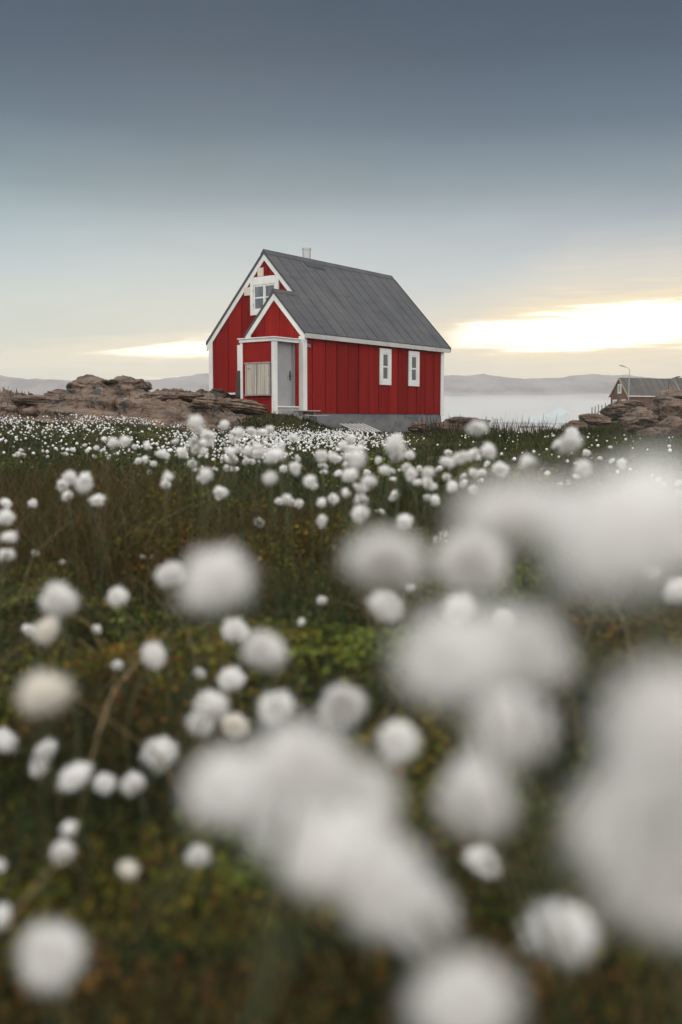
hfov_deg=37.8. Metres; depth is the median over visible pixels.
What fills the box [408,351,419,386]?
window
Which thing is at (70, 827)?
cotton grass
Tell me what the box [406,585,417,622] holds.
cotton grass
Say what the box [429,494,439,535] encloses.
cotton grass
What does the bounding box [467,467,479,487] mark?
cotton grass
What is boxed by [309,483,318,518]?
cotton grass
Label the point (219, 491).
cotton grass
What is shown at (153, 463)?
cotton grass
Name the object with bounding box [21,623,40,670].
cotton grass
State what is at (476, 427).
cotton grass
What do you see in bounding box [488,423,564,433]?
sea
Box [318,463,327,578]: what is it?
cotton grass
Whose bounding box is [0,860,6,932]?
cotton grass
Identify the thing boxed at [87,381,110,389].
boulder
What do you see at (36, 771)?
cotton grass
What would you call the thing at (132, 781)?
cotton grass
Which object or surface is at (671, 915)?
cotton grass
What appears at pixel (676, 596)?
cotton grass
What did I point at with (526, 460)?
cotton grass
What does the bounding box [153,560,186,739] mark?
cotton grass
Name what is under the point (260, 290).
window
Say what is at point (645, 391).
wooden house
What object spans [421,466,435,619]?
cotton grass
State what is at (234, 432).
cotton grass
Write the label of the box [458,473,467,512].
cotton grass
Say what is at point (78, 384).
boulder
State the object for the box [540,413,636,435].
hill turf
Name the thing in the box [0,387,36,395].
rock grass
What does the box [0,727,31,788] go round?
cotton grass
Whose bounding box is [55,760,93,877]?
cotton grass
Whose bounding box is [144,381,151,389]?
boulder
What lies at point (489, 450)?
cotton grass
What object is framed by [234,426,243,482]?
cotton grass
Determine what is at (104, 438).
cotton grass
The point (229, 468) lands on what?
cotton grass
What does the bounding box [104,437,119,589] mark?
cotton grass
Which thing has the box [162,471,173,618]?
cotton grass
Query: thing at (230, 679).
cotton grass
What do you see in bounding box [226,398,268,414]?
boulder
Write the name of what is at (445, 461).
cotton grass
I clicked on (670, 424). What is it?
boulder
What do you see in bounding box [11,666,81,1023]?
cotton grass
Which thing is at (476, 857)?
cotton grass
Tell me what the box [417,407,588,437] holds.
sedge stalks
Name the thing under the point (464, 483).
cotton grass
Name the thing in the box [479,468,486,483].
cotton grass
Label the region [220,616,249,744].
cotton grass
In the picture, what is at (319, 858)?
cotton grass
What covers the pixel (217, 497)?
cotton grass
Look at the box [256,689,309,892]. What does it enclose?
cotton grass
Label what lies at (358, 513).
cotton grass
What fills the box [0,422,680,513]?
heath ground cover
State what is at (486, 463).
cotton grass
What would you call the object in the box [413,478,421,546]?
cotton grass
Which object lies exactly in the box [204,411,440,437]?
grass
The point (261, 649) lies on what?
cotton grass
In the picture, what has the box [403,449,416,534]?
cotton grass
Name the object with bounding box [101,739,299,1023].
cotton grass
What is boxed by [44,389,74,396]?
boulder
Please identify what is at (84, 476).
cotton grass
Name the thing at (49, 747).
cotton grass
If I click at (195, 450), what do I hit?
cotton grass
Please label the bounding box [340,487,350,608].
cotton grass
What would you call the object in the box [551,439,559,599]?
cotton grass
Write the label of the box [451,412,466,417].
iceberg
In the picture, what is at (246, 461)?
cotton grass
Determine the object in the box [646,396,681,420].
boulder
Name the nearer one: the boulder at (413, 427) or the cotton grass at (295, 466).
the cotton grass at (295, 466)
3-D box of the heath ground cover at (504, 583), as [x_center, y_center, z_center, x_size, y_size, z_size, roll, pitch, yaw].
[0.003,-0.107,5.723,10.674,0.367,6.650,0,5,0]
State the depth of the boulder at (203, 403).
28.37 m
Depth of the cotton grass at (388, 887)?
0.28 m
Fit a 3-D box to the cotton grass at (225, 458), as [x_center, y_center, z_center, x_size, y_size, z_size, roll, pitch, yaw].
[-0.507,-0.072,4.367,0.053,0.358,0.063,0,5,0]
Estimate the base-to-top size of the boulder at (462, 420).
0.683 m
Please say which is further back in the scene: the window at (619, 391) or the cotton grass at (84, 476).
the window at (619, 391)
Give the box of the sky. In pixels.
[0,0,681,380]
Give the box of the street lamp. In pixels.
[619,365,629,399]
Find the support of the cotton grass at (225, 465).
on the ground at (12, 885)
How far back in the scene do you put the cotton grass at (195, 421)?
2.30 m
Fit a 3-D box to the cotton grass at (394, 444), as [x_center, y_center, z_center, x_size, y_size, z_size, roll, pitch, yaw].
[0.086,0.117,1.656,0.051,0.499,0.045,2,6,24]
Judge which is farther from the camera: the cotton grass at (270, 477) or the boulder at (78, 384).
the boulder at (78, 384)
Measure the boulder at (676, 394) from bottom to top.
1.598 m
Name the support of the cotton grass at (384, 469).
on the ground at (12, 885)
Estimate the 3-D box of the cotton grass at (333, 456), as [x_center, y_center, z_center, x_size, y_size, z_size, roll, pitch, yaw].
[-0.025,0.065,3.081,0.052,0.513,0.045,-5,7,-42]
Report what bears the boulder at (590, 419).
on the hill turf
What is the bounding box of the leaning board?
[235,371,240,396]
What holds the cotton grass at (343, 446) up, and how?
on the ground at (12, 885)
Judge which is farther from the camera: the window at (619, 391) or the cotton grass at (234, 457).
the window at (619, 391)
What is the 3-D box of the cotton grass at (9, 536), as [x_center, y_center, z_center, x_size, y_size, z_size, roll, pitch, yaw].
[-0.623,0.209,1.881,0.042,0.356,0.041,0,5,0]
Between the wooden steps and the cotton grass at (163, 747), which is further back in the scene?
the wooden steps
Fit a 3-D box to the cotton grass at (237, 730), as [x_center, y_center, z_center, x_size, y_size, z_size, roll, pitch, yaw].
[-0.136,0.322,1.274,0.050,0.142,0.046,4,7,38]
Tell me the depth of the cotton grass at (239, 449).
3.65 m
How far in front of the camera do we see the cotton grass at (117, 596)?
1.68 m
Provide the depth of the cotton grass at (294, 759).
0.31 m
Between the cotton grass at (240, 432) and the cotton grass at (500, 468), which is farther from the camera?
the cotton grass at (240, 432)
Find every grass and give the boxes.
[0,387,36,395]
[0,421,681,818]
[0,498,12,574]
[0,507,15,660]
[0,530,17,708]
[0,547,15,654]
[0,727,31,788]
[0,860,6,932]
[0,901,13,993]
[1,391,291,435]
[10,914,96,1023]
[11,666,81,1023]
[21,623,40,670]
[27,498,37,544]
[28,615,61,817]
[28,758,60,816]
[31,738,59,805]
[36,578,85,835]
[49,838,85,918]
[54,479,68,557]
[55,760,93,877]
[60,820,96,881]
[61,469,77,649]
[61,490,72,573]
[73,477,96,624]
[76,470,101,624]
[89,494,105,600]
[91,624,107,672]
[93,771,115,839]
[101,436,106,456]
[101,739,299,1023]
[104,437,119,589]
[107,586,130,717]
[112,659,127,707]
[118,434,137,576]
[118,859,150,926]
[119,770,146,845]
[123,641,166,809]
[133,457,145,502]
[138,734,179,824]
[142,454,155,491]
[143,441,150,504]
[150,461,157,488]
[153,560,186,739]
[155,449,172,534]
[160,480,170,559]
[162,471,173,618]
[165,540,263,1023]
[171,439,178,496]
[176,668,206,709]
[177,447,187,532]
[182,713,214,824]
[182,842,211,920]
[185,688,231,846]
[186,414,206,622]
[186,459,196,529]
[188,434,199,620]
[191,446,201,530]
[194,426,203,548]
[196,439,208,555]
[196,475,209,549]
[197,467,215,554]
[199,428,216,554]
[200,447,208,496]
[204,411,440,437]
[205,439,213,545]
[212,485,227,607]
[214,665,246,752]
[215,495,221,547]
[218,712,254,751]
[219,420,229,544]
[220,456,227,484]
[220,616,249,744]
[223,464,231,486]
[225,436,236,535]
[225,447,232,529]
[225,448,242,561]
[227,429,238,542]
[227,708,362,1023]
[228,456,237,542]
[229,446,242,543]
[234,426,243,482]
[239,629,301,1023]
[239,796,329,1017]
[242,445,251,547]
[242,458,250,507]
[246,426,256,531]
[250,449,263,593]
[251,786,410,1023]
[252,443,264,546]
[254,517,263,531]
[256,428,268,526]
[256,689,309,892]
[261,447,295,678]
[263,425,273,514]
[263,455,279,615]
[263,470,279,676]
[271,497,282,541]
[278,442,287,508]
[279,464,287,482]
[280,494,292,617]
[286,461,301,591]
[288,434,299,493]
[293,617,305,662]
[294,454,304,515]
[294,497,306,558]
[298,745,457,963]
[303,472,317,610]
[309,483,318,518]
[309,497,326,599]
[314,449,328,609]
[315,679,370,956]
[316,514,326,614]
[317,595,327,633]
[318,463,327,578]
[325,825,447,969]
[327,450,339,605]
[328,492,346,570]
[333,470,341,511]
[335,525,538,1023]
[338,440,349,618]
[339,461,352,566]
[340,451,350,606]
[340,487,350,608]
[342,468,361,624]
[345,434,355,553]
[347,445,365,550]
[347,446,368,679]
[348,444,356,590]
[349,503,369,632]
[353,483,368,627]
[353,493,366,621]
[358,484,368,545]
[361,475,378,653]
[362,714,422,1023]
[363,470,370,493]
[363,588,403,838]
[374,433,406,725]
[374,456,380,529]
[375,464,392,588]
[375,869,507,1023]
[377,595,584,1023]
[385,454,390,525]
[389,487,402,537]
[390,432,403,589]
[390,451,405,645]
[393,943,530,1023]
[395,512,414,637]
[400,462,412,536]
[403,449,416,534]
[404,467,419,587]
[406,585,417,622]
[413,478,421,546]
[417,465,422,511]
[420,494,430,545]
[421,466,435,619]
[422,477,434,582]
[424,526,563,1004]
[425,740,567,1023]
[428,482,438,517]
[429,425,681,445]
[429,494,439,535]
[435,465,441,527]
[439,455,455,620]
[441,467,618,718]
[441,474,451,540]
[442,591,486,873]
[444,449,451,490]
[446,479,457,583]
[450,683,647,1023]
[451,450,470,595]
[451,453,462,595]
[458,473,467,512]
[458,843,504,924]
[459,477,468,504]
[464,418,490,618]
[466,448,479,597]
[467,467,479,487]
[467,484,476,493]
[467,591,582,1023]
[474,454,480,488]
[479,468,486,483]
[480,442,497,608]
[484,460,491,485]
[492,460,508,601]
[508,453,537,609]
[513,896,605,1023]
[522,439,681,670]
[545,433,583,700]
[546,768,681,919]
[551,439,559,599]
[563,427,578,586]
[572,458,595,647]
[576,849,681,996]
[582,449,590,480]
[585,641,681,1023]
[615,549,681,1023]
[616,457,626,468]
[663,578,681,671]
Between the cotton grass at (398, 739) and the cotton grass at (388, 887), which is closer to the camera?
the cotton grass at (388, 887)
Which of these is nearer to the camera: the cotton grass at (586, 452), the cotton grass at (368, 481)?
the cotton grass at (368, 481)
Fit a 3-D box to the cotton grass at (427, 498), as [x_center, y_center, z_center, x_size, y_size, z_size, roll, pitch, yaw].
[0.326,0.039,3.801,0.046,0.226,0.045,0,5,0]
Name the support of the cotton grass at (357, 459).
on the ground at (12, 885)
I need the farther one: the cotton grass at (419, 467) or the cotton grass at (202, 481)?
the cotton grass at (419, 467)
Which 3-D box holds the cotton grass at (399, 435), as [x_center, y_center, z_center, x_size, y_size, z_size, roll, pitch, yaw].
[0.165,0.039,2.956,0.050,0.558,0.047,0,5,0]
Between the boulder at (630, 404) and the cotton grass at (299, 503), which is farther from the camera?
the boulder at (630, 404)
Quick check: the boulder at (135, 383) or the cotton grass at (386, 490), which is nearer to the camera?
the cotton grass at (386, 490)
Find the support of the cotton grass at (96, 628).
on the ground at (12, 885)
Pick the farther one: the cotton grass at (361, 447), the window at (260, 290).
the window at (260, 290)
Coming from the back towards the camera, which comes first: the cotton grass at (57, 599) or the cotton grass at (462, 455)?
the cotton grass at (462, 455)
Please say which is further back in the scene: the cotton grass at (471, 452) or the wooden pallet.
the wooden pallet
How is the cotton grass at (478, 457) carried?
on the ground at (12, 885)
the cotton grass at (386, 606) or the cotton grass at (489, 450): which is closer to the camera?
the cotton grass at (386, 606)
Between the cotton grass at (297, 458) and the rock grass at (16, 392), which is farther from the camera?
the rock grass at (16, 392)
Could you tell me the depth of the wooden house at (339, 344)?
34.44 m
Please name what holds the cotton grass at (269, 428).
on the ground at (12, 885)
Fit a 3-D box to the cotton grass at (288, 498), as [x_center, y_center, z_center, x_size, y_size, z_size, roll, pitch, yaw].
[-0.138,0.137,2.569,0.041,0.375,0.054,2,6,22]
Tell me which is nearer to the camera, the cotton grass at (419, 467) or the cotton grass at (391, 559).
the cotton grass at (391, 559)
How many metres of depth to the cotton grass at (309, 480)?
2.68 m
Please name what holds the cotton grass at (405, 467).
on the ground at (12, 885)
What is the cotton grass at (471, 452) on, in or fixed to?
on the ground at (12, 885)
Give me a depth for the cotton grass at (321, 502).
2.75 m
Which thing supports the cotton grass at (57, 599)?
on the ground at (12, 885)
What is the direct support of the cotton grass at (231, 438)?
on the ground at (12, 885)
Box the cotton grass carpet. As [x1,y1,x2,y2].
[0,414,672,472]
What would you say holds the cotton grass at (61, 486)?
on the ground at (12, 885)
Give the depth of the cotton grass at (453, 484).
2.92 m
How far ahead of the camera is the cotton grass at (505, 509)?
0.26 m
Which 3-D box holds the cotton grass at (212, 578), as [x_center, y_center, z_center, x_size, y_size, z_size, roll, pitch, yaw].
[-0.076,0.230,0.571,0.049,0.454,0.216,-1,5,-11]
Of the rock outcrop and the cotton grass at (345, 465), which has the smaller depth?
the cotton grass at (345, 465)
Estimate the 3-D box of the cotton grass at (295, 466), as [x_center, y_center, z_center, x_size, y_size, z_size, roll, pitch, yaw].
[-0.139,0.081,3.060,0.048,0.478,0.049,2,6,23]
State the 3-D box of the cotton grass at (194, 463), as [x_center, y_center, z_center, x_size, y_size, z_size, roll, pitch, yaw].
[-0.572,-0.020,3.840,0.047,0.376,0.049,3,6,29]
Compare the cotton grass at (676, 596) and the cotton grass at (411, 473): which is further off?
the cotton grass at (411, 473)
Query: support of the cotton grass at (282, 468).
on the ground at (12, 885)
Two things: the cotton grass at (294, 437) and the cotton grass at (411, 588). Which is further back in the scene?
the cotton grass at (294, 437)
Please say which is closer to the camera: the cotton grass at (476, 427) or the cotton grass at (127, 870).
the cotton grass at (127, 870)
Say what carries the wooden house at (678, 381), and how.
on the ground at (12, 885)
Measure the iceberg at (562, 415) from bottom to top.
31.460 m
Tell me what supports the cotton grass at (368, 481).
on the ground at (12, 885)
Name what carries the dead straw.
on the ground at (12, 885)
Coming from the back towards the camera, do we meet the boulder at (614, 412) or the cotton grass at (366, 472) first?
the boulder at (614, 412)
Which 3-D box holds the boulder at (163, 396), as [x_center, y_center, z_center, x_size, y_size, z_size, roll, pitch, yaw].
[-5.419,-3.329,29.197,1.017,0.367,1.085,3,6,29]
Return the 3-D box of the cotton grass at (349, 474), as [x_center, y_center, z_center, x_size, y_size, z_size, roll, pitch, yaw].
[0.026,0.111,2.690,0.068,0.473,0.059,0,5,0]
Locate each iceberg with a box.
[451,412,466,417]
[526,416,548,422]
[545,408,569,422]
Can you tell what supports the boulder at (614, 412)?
on the ground at (12, 885)
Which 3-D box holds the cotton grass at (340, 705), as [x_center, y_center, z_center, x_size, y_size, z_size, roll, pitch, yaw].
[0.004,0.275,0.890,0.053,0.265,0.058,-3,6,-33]
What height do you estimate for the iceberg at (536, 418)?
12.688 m
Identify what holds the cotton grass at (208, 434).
on the ground at (12, 885)
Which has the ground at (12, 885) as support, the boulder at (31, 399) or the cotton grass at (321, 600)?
the cotton grass at (321, 600)
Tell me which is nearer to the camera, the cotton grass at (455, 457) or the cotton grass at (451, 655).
the cotton grass at (451, 655)
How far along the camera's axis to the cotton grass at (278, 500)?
3.62 m
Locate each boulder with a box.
[9,395,55,404]
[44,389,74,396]
[66,374,103,393]
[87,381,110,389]
[108,375,147,390]
[118,384,136,395]
[139,392,178,401]
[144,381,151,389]
[176,392,204,401]
[190,397,219,409]
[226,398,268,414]
[407,422,429,432]
[432,416,489,432]
[561,420,587,428]
[578,413,611,425]
[599,403,628,420]
[612,400,646,409]
[618,406,660,432]
[637,427,662,435]
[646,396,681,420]
[655,390,681,398]
[656,415,681,435]
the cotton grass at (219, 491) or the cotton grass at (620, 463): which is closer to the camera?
the cotton grass at (219, 491)
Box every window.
[250,278,278,315]
[379,348,391,384]
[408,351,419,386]
[617,384,621,393]
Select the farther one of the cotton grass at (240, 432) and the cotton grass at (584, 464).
the cotton grass at (240, 432)
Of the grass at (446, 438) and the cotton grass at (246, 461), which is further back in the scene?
the grass at (446, 438)
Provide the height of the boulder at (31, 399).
0.292 m
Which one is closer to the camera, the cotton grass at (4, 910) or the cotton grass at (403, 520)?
the cotton grass at (4, 910)
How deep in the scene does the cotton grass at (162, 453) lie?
3.95 m
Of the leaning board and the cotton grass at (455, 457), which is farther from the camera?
the leaning board
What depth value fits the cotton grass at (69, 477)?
2.29 m
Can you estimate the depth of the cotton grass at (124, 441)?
2.97 m
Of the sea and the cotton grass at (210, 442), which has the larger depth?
the sea
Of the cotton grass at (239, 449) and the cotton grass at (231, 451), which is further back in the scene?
the cotton grass at (239, 449)
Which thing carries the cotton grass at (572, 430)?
on the ground at (12, 885)
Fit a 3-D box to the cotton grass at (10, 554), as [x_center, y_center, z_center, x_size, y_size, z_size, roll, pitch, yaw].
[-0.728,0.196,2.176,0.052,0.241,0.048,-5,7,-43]
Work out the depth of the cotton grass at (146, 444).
3.50 m
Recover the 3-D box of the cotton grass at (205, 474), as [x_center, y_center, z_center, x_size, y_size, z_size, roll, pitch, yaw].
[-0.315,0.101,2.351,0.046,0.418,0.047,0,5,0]
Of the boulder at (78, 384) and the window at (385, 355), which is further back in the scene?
the window at (385, 355)
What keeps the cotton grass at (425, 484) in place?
on the ground at (12, 885)
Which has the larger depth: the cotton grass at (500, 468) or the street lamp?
the street lamp
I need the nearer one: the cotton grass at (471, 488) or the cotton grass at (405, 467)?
the cotton grass at (471, 488)
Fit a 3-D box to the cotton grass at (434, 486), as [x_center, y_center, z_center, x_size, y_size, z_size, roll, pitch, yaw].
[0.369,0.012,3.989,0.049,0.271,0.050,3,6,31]
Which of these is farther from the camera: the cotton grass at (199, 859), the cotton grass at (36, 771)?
the cotton grass at (36, 771)
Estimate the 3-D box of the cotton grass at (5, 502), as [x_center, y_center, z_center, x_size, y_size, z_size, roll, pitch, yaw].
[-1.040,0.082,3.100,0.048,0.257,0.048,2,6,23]
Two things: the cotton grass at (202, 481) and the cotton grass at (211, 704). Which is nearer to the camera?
the cotton grass at (211, 704)
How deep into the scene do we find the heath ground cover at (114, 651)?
1.16 m
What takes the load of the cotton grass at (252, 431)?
on the ground at (12, 885)
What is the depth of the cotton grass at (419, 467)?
5.09 m
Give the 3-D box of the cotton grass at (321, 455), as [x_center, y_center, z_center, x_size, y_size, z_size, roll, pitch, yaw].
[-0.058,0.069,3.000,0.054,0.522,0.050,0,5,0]
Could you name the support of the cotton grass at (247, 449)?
on the ground at (12, 885)
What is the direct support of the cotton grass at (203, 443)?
on the ground at (12, 885)
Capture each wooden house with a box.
[206,247,450,432]
[609,378,678,406]
[674,378,681,390]
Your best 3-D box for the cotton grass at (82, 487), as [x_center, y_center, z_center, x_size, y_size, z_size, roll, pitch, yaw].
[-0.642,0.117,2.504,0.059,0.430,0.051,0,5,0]
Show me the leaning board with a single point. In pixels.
(237, 392)
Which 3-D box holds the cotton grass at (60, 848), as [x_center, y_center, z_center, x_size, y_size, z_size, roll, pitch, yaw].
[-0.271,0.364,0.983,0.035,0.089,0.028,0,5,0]
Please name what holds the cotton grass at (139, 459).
on the ground at (12, 885)
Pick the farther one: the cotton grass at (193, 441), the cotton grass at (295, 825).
the cotton grass at (193, 441)
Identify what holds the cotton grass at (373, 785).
on the ground at (12, 885)
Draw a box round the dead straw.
[0,454,681,1023]
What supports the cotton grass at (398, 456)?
on the ground at (12, 885)
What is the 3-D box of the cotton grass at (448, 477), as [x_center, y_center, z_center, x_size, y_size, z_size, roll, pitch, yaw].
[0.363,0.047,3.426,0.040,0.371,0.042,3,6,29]
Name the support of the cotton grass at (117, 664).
on the ground at (12, 885)
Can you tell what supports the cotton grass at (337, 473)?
on the ground at (12, 885)
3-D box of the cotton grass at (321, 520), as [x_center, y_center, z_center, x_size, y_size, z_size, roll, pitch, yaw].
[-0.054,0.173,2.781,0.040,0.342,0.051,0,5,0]
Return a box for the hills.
[0,373,671,422]
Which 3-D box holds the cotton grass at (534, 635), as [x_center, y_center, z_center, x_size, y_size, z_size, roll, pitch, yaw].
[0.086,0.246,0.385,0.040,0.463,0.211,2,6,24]
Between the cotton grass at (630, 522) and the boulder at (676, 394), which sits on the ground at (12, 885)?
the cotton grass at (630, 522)
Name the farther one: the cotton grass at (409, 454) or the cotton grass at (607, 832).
the cotton grass at (409, 454)
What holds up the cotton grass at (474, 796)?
on the ground at (12, 885)
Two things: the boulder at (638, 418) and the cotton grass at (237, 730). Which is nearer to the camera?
the cotton grass at (237, 730)
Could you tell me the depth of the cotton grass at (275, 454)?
1.85 m
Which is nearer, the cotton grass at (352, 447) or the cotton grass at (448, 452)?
the cotton grass at (352, 447)
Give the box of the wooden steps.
[293,410,329,422]
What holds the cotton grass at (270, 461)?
on the ground at (12, 885)
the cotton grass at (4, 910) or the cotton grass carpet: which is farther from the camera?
the cotton grass carpet
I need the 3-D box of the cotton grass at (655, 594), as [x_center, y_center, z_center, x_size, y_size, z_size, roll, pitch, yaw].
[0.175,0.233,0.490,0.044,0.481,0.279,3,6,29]
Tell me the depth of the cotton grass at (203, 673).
1.69 m
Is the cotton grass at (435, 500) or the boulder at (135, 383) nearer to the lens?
the cotton grass at (435, 500)
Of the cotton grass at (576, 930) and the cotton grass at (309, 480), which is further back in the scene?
the cotton grass at (309, 480)
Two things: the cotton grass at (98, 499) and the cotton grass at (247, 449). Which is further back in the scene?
the cotton grass at (247, 449)
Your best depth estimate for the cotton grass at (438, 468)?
4.37 m
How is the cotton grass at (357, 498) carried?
on the ground at (12, 885)
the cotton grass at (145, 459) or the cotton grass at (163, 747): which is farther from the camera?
the cotton grass at (145, 459)
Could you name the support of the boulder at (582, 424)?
on the hill turf
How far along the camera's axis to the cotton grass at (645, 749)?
0.21 m
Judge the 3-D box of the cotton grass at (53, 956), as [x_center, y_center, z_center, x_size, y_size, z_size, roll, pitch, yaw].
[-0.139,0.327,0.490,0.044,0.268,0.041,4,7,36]
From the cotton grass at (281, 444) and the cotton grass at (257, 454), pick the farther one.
the cotton grass at (281, 444)
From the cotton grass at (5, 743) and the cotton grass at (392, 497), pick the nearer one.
the cotton grass at (5, 743)
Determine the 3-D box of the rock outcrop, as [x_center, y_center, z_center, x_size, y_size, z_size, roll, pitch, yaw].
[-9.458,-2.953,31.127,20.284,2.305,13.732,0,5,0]
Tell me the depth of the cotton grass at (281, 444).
4.08 m
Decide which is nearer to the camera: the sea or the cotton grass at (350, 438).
the cotton grass at (350, 438)
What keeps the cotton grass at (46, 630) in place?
on the ground at (12, 885)
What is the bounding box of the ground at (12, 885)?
[0,413,681,1023]
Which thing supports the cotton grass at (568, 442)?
on the ground at (12, 885)
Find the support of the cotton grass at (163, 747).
on the ground at (12, 885)
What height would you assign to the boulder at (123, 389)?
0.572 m
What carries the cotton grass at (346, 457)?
on the ground at (12, 885)
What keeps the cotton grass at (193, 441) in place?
on the ground at (12, 885)
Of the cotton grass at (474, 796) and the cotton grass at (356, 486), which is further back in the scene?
the cotton grass at (356, 486)
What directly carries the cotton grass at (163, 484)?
on the ground at (12, 885)
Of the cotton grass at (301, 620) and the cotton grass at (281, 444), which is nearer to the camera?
the cotton grass at (301, 620)
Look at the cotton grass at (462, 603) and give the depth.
1.04 m
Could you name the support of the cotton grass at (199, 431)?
on the ground at (12, 885)
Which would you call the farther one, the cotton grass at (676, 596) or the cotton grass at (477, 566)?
the cotton grass at (676, 596)
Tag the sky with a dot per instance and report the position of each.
(514, 167)
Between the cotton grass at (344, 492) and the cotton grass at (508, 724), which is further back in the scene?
the cotton grass at (344, 492)
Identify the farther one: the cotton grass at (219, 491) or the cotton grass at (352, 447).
the cotton grass at (352, 447)
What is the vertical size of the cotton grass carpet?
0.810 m
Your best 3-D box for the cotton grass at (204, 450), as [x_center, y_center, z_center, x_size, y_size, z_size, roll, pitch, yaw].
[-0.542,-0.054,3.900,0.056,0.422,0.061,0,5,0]
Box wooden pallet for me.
[339,423,380,432]
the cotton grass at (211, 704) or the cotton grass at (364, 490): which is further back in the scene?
the cotton grass at (364, 490)
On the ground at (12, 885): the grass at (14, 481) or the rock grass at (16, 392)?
the grass at (14, 481)
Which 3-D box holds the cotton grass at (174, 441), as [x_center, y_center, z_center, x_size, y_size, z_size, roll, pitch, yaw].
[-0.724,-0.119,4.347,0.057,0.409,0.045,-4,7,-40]
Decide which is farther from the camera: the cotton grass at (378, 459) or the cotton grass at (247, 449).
the cotton grass at (378, 459)
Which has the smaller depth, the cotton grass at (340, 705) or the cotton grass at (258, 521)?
the cotton grass at (340, 705)
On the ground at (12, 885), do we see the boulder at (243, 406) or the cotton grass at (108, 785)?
the cotton grass at (108, 785)
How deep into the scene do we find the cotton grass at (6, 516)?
2.13 m
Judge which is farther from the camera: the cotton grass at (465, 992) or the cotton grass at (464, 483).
the cotton grass at (464, 483)
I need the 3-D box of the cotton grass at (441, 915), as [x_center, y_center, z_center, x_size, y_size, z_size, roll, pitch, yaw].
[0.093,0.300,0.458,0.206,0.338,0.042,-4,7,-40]
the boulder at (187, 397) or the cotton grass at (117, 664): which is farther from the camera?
the boulder at (187, 397)
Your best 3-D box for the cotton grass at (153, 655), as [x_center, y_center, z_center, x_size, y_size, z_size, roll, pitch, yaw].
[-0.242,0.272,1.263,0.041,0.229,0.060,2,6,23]
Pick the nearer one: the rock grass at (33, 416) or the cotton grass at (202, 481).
the cotton grass at (202, 481)
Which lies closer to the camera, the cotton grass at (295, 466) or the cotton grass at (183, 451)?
the cotton grass at (295, 466)
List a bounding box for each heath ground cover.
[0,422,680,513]
[0,450,681,644]
[0,499,681,1023]
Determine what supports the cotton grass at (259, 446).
on the ground at (12, 885)
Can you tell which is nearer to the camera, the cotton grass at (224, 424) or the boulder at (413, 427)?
the cotton grass at (224, 424)
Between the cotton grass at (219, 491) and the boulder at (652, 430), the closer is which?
the cotton grass at (219, 491)
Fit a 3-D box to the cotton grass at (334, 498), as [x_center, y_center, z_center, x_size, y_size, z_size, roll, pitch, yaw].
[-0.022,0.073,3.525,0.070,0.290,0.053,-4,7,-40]
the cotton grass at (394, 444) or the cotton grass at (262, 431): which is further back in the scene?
the cotton grass at (262, 431)
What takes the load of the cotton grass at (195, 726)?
on the ground at (12, 885)

